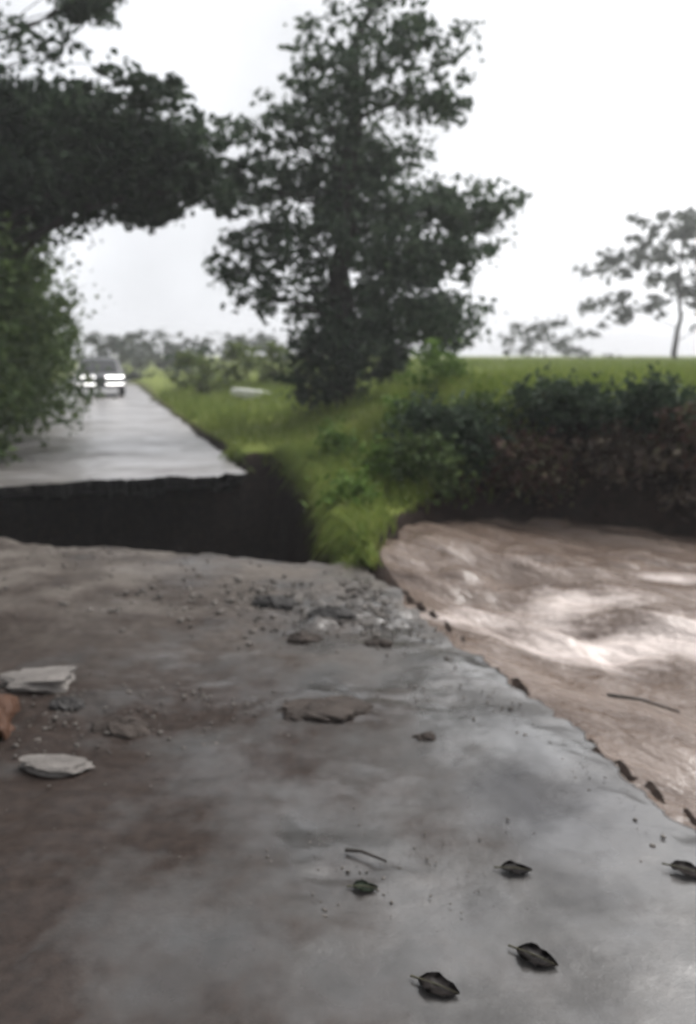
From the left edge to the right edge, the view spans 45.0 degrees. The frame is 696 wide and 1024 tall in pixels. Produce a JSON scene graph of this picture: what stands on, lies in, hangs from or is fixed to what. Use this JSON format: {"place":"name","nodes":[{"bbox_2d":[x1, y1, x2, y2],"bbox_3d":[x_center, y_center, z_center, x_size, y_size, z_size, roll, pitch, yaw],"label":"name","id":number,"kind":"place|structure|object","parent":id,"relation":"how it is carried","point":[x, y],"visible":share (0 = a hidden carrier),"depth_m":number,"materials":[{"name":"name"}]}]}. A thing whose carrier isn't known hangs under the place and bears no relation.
{"place":"outdoors","nodes":[
{"label":"outdoors","id":0,"kind":"place"},
{"bbox_2d":[0,372,247,499],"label":"road","id":1,"kind":"structure","parent":0,"point":[133,440],"depth_m":13.42,"materials":[{"name":"grey asphalt"}]},
{"bbox_2d":[76,357,128,394],"bbox_3d":[-10.070,-5.535,34.106,2.222,1.506,4.240,-3,11,-16],"label":"car","id":2,"kind":"object","parent":1,"relation":"on","point":[113,377],"visible":0.74,"depth_m":32.94,"materials":[{"name":"grey paint"}]},
{"bbox_2d":[0,537,695,1023],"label":"road","id":3,"kind":"structure","parent":0,"point":[128,925],"depth_m":2.87,"materials":[{"name":"concrete"}]},
{"bbox_2d":[0,694,20,740],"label":"clay lump","id":4,"kind":"object","parent":3,"relation":"on","point":[9,706],"visible":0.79,"depth_m":3.71,"materials":[{"name":"soil"}]},
{"bbox_2d":[0,666,76,692],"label":"flat stone","id":5,"kind":"object","parent":3,"relation":"on","point":[54,679],"visible":0.98,"depth_m":4.08,"materials":[{"name":"grey stone"}]},
{"bbox_2d":[18,754,94,777],"bbox_3d":[-1.146,0.995,3.301,0.318,0.043,0.130,1,11,6],"label":"flat stone","id":6,"kind":"object","parent":3,"relation":"on","point":[56,765],"visible":1,"depth_m":3.28,"materials":[{"name":"grey stone"}]},
{"bbox_2d":[49,696,85,710],"bbox_3d":[-1.297,0.889,3.875,0.179,0.079,0.124,1,11,6],"label":"asphalt chunk","id":7,"kind":"object","parent":3,"relation":"on","point":[66,703],"visible":0.94,"depth_m":3.85,"materials":[{"name":"grey asphalt"}]},
{"bbox_2d":[90,717,151,738],"bbox_3d":[-0.977,0.941,3.660,0.308,0.068,0.183,3,11,17],"label":"mud clod","id":8,"kind":"object","parent":3,"relation":"on","point":[128,727],"visible":0.96,"depth_m":3.62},
{"bbox_2d":[251,594,299,609],"bbox_3d":[-0.465,0.599,5.459,0.348,0.135,0.214,3,11,18],"label":"asphalt chunk","id":9,"kind":"object","parent":3,"relation":"on","point":[278,602],"visible":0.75,"depth_m":5.39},
{"bbox_2d":[287,631,323,643],"bbox_3d":[-0.241,0.721,4.786,0.214,0.086,0.149,1,11,3],"label":"mud clod","id":10,"kind":"object","parent":3,"relation":"on","point":[301,637],"visible":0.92,"depth_m":4.75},
{"bbox_2d":[277,695,373,722],"bbox_3d":[-0.101,0.900,3.817,0.443,0.067,0.260,-2,11,-11],"label":"mud clod","id":11,"kind":"object","parent":3,"relation":"on","point":[340,708],"visible":1,"depth_m":3.79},
{"bbox_2d":[307,605,355,620],"bbox_3d":[-0.098,0.644,5.221,0.328,0.130,0.199,3,11,17],"label":"asphalt chunk","id":12,"kind":"object","parent":3,"relation":"on","point":[336,613],"visible":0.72,"depth_m":5.17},
{"bbox_2d":[0,545,672,953],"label":"gravel","id":13,"kind":"structure","parent":3,"relation":"on","point":[316,597],"depth_m":5.23,"materials":[{"name":"grey gravel"}]},
{"bbox_2d":[347,880,377,890],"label":"fallen leaf","id":14,"kind":"object","parent":3,"relation":"on","point":[362,885],"visible":1,"depth_m":2.54,"materials":[{"name":"green plant"}]},
{"bbox_2d":[345,848,386,861],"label":"twig","id":15,"kind":"object","parent":3,"relation":"on","point":[363,852],"visible":1,"depth_m":2.69,"materials":[{"name":"wood"}]},
{"bbox_2d":[363,637,392,647],"bbox_3d":[0.171,0.741,4.697,0.170,0.076,0.107,2,11,11],"label":"mud clod","id":16,"kind":"object","parent":3,"relation":"on","point":[376,642],"visible":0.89,"depth_m":4.67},
{"bbox_2d":[412,731,435,740],"bbox_3d":[0.323,0.951,3.547,0.110,0.040,0.059,0,11,3],"label":"mud clod","id":17,"kind":"object","parent":3,"relation":"on","point":[429,735],"visible":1,"depth_m":3.53,"materials":[{"name":"soil"}]},
{"bbox_2d":[410,972,459,996],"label":"fallen leaf","id":18,"kind":"object","parent":3,"relation":"on","point":[439,983],"visible":1,"depth_m":2.15,"materials":[{"name":"plant"}]},
{"bbox_2d":[494,860,531,873],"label":"fallen leaf","id":19,"kind":"object","parent":3,"relation":"on","point":[511,866],"visible":1,"depth_m":2.64,"materials":[{"name":"plant"}]},
{"bbox_2d":[508,942,557,966],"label":"fallen leaf","id":20,"kind":"object","parent":3,"relation":"on","point":[535,954],"visible":1,"depth_m":2.27,"materials":[{"name":"plant"}]},
{"bbox_2d":[662,860,695,876],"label":"fallen leaf","id":21,"kind":"object","parent":3,"relation":"on","point":[686,868],"visible":1,"depth_m":2.63,"materials":[{"name":"brown plant"}]},
{"bbox_2d":[0,355,695,825],"bbox_3d":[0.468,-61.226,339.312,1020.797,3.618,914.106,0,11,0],"label":"ground","id":22,"kind":"structure","parent":0,"point":[258,515],"depth_m":12.38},
{"bbox_2d":[0,211,55,465],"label":"roadside shrub","id":23,"kind":"object","parent":22,"relation":"on","point":[14,331],"visible":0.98,"depth_m":12.82,"materials":[{"name":"green plant"}]},
{"bbox_2d":[13,226,98,409],"bbox_3d":[-10.068,-5.808,23.342,5.821,7.068,5.764,-7,13,-34],"label":"roadside shrub","id":24,"kind":"object","parent":22,"relation":"on","point":[81,326],"visible":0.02,"depth_m":24.36,"materials":[{"name":"green plant"}]},
{"bbox_2d":[0,218,114,424],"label":"roadside shrub","id":25,"kind":"object","parent":22,"relation":"on","point":[69,307],"visible":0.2,"depth_m":19.70,"materials":[{"name":"green plant"}]},
{"bbox_2d":[0,191,115,446],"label":"roadside shrub","id":26,"kind":"object","parent":22,"relation":"on","point":[32,318],"visible":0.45,"depth_m":15.82,"materials":[{"name":"green plant"}]},
{"bbox_2d":[69,331,155,379],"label":"distant tree","id":27,"kind":"object","parent":22,"relation":"on","point":[114,345],"visible":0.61,"depth_m":53.59,"materials":[{"name":"green plant"}]},
{"bbox_2d":[71,327,182,370],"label":"distant tree","id":28,"kind":"object","parent":22,"relation":"on","point":[158,333],"visible":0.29,"depth_m":73.54,"materials":[{"name":"green plant"}]},
{"bbox_2d":[0,0,278,271],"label":"spreading tree","id":29,"kind":"object","parent":22,"relation":"on","point":[80,150],"visible":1,"depth_m":13.55,"materials":[{"name":"green plant"}]},
{"bbox_2d":[127,332,222,372],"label":"distant tree","id":30,"kind":"object","parent":22,"relation":"on","point":[148,347],"visible":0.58,"depth_m":60.07,"materials":[{"name":"green plant"}]},
{"bbox_2d":[162,344,215,382],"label":"field bush","id":31,"kind":"object","parent":22,"relation":"on","point":[206,349],"visible":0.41,"depth_m":39.48,"materials":[{"name":"green plant"}]},
{"bbox_2d":[165,348,236,394],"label":"field bush","id":32,"kind":"object","parent":22,"relation":"on","point":[204,384],"visible":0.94,"depth_m":29.41,"materials":[{"name":"green plant"}]},
{"bbox_2d":[216,335,282,387],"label":"field bush","id":33,"kind":"object","parent":22,"relation":"on","point":[249,363],"visible":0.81,"depth_m":30.31,"materials":[{"name":"green plant"}]},
{"bbox_2d":[230,388,268,398],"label":"painted block","id":34,"kind":"structure","parent":22,"relation":"on","point":[237,392],"depth_m":25.23,"materials":[{"name":"white paint"}]},
{"bbox_2d":[205,327,302,363],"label":"distant tree","id":35,"kind":"object","parent":22,"relation":"on","point":[260,337],"visible":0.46,"depth_m":66.55,"materials":[{"name":"green plant"}]},
{"bbox_2d":[259,340,317,385],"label":"field bush","id":36,"kind":"object","parent":22,"relation":"on","point":[271,370],"visible":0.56,"depth_m":28.27,"materials":[{"name":"green plant"}]},
{"bbox_2d":[273,324,342,416],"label":"verge bush","id":37,"kind":"object","parent":22,"relation":"on","point":[302,393],"visible":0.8,"depth_m":16.36,"materials":[{"name":"green plant"}]},
{"bbox_2d":[299,412,362,464],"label":"verge weed","id":38,"kind":"object","parent":22,"relation":"on","point":[339,438],"visible":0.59,"depth_m":11.53,"materials":[{"name":"green plant"}]},
{"bbox_2d":[309,320,380,405],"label":"verge bush","id":39,"kind":"object","parent":22,"relation":"on","point":[338,376],"visible":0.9,"depth_m":15.85,"materials":[{"name":"green plant"}]},
{"bbox_2d":[300,463,394,516],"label":"verge weed","id":40,"kind":"object","parent":22,"relation":"on","point":[359,486],"visible":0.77,"depth_m":8.00,"materials":[{"name":"green plant"}]},
{"bbox_2d":[7,356,695,570],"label":"grass","id":41,"kind":"structure","parent":22,"relation":"on","point":[344,525],"depth_m":12.07,"materials":[{"name":"green plant"}]},
{"bbox_2d":[197,0,541,409],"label":"tall tree","id":42,"kind":"object","parent":22,"relation":"on","point":[343,211],"visible":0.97,"depth_m":15.94,"materials":[{"name":"green plant"}]},
{"bbox_2d":[349,435,413,491],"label":"verge weed","id":43,"kind":"object","parent":22,"relation":"on","point":[376,452],"visible":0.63,"depth_m":9.24,"materials":[{"name":"green plant"}]},
{"bbox_2d":[357,318,421,396],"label":"verge bush","id":44,"kind":"object","parent":22,"relation":"on","point":[385,372],"visible":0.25,"depth_m":16.54,"materials":[{"name":"green plant"}]},
{"bbox_2d":[362,384,437,445],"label":"verge weed","id":45,"kind":"object","parent":22,"relation":"on","point":[394,411],"visible":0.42,"depth_m":11.09,"materials":[{"name":"green plant"}]},
{"bbox_2d":[371,385,488,464],"bbox_3d":[0.973,-0.822,9.268,1.418,1.138,1.505,0,11,0],"label":"bank bush","id":46,"kind":"object","parent":22,"relation":"on","point":[415,415],"visible":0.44,"depth_m":9.16,"materials":[{"name":"green plant"}]},
{"bbox_2d":[383,419,483,508],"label":"bank bush","id":47,"kind":"object","parent":22,"relation":"on","point":[417,451],"visible":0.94,"depth_m":8.72,"materials":[{"name":"green plant"}]},
{"bbox_2d":[392,337,481,392],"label":"verge weed","id":48,"kind":"object","parent":22,"relation":"on","point":[435,355],"visible":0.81,"depth_m":11.94,"materials":[{"name":"green plant"}]},
{"bbox_2d":[415,381,518,483],"bbox_3d":[1.363,-0.838,9.137,1.308,1.191,1.192,7,13,33],"label":"bank bush","id":49,"kind":"object","parent":22,"relation":"on","point":[465,420],"visible":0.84,"depth_m":8.92,"materials":[{"name":"green plant"}]},
{"bbox_2d":[433,379,528,435],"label":"bank bush","id":50,"kind":"object","parent":22,"relation":"on","point":[478,398],"visible":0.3,"depth_m":9.34,"materials":[{"name":"green plant"}]},
{"bbox_2d":[463,423,578,510],"bbox_3d":[1.852,-0.494,9.091,1.327,1.044,1.174,0,11,0],"label":"bank bush","id":51,"kind":"object","parent":22,"relation":"on","point":[506,451],"visible":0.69,"depth_m":8.84,"materials":[{"name":"green plant"}]},
{"bbox_2d":[461,359,593,435],"bbox_3d":[2.160,-1.213,9.287,1.494,0.952,1.354,-5,12,-25],"label":"bank bush","id":52,"kind":"object","parent":22,"relation":"on","point":[522,398],"visible":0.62,"depth_m":9.09,"materials":[{"name":"green plant"}]},
{"bbox_2d":[490,420,597,519],"bbox_3d":[2.122,-0.456,8.864,1.253,0.998,1.201,0,11,0],"label":"bank bush","id":53,"kind":"object","parent":22,"relation":"on","point":[548,471],"visible":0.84,"depth_m":8.75,"materials":[{"name":"green plant"}]},
{"bbox_2d":[491,313,620,358],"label":"tree","id":54,"kind":"object","parent":22,"relation":"on","point":[560,343],"visible":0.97,"depth_m":71.83,"materials":[{"name":"green plant"}]},
{"bbox_2d":[528,368,658,440],"bbox_3d":[2.631,-1.087,8.873,1.296,0.875,1.347,-8,13,-35],"label":"bank bush","id":55,"kind":"object","parent":22,"relation":"on","point":[583,399],"visible":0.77,"depth_m":8.72,"materials":[{"name":"green plant"}]},
{"bbox_2d":[553,417,688,490],"bbox_3d":[2.771,-0.605,8.475,1.418,0.764,1.361,0,11,0],"label":"bank bush","id":56,"kind":"object","parent":22,"relation":"on","point":[616,449],"visible":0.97,"depth_m":8.40,"materials":[{"name":"brown plant"}]},
{"bbox_2d":[571,205,695,359],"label":"tree","id":57,"kind":"object","parent":22,"relation":"on","point":[684,232],"visible":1,"depth_m":58.13,"materials":[{"name":"green plant"}]},
{"bbox_2d":[586,361,695,439],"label":"bank bush","id":58,"kind":"object","parent":22,"relation":"on","point":[654,393],"visible":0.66,"depth_m":8.41,"materials":[{"name":"green plant"}]},
{"bbox_2d":[633,400,695,472],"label":"bank bush","id":59,"kind":"object","parent":22,"relation":"on","point":[684,435],"visible":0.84,"depth_m":8.20,"materials":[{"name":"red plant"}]},
{"bbox_2d":[638,458,695,522],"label":"bank bush","id":60,"kind":"object","parent":22,"relation":"on","point":[691,496],"visible":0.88,"depth_m":8.13,"materials":[{"name":"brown plant"}]},
{"bbox_2d":[0,0,695,355],"label":"sky","id":61,"kind":"structure","parent":0,"point":[590,105],"materials":[{"name":"white"}]},
{"bbox_2d":[380,517,695,828],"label":"water","id":62,"kind":"structure","parent":0,"point":[574,622],"depth_m":5.61,"materials":[{"name":"brown liquid"}]},
{"bbox_2d":[607,693,679,712],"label":"twig","id":63,"kind":"object","parent":62,"relation":"on","point":[637,699],"visible":1,"depth_m":4.10,"materials":[{"name":"brown wood"}]}
]}

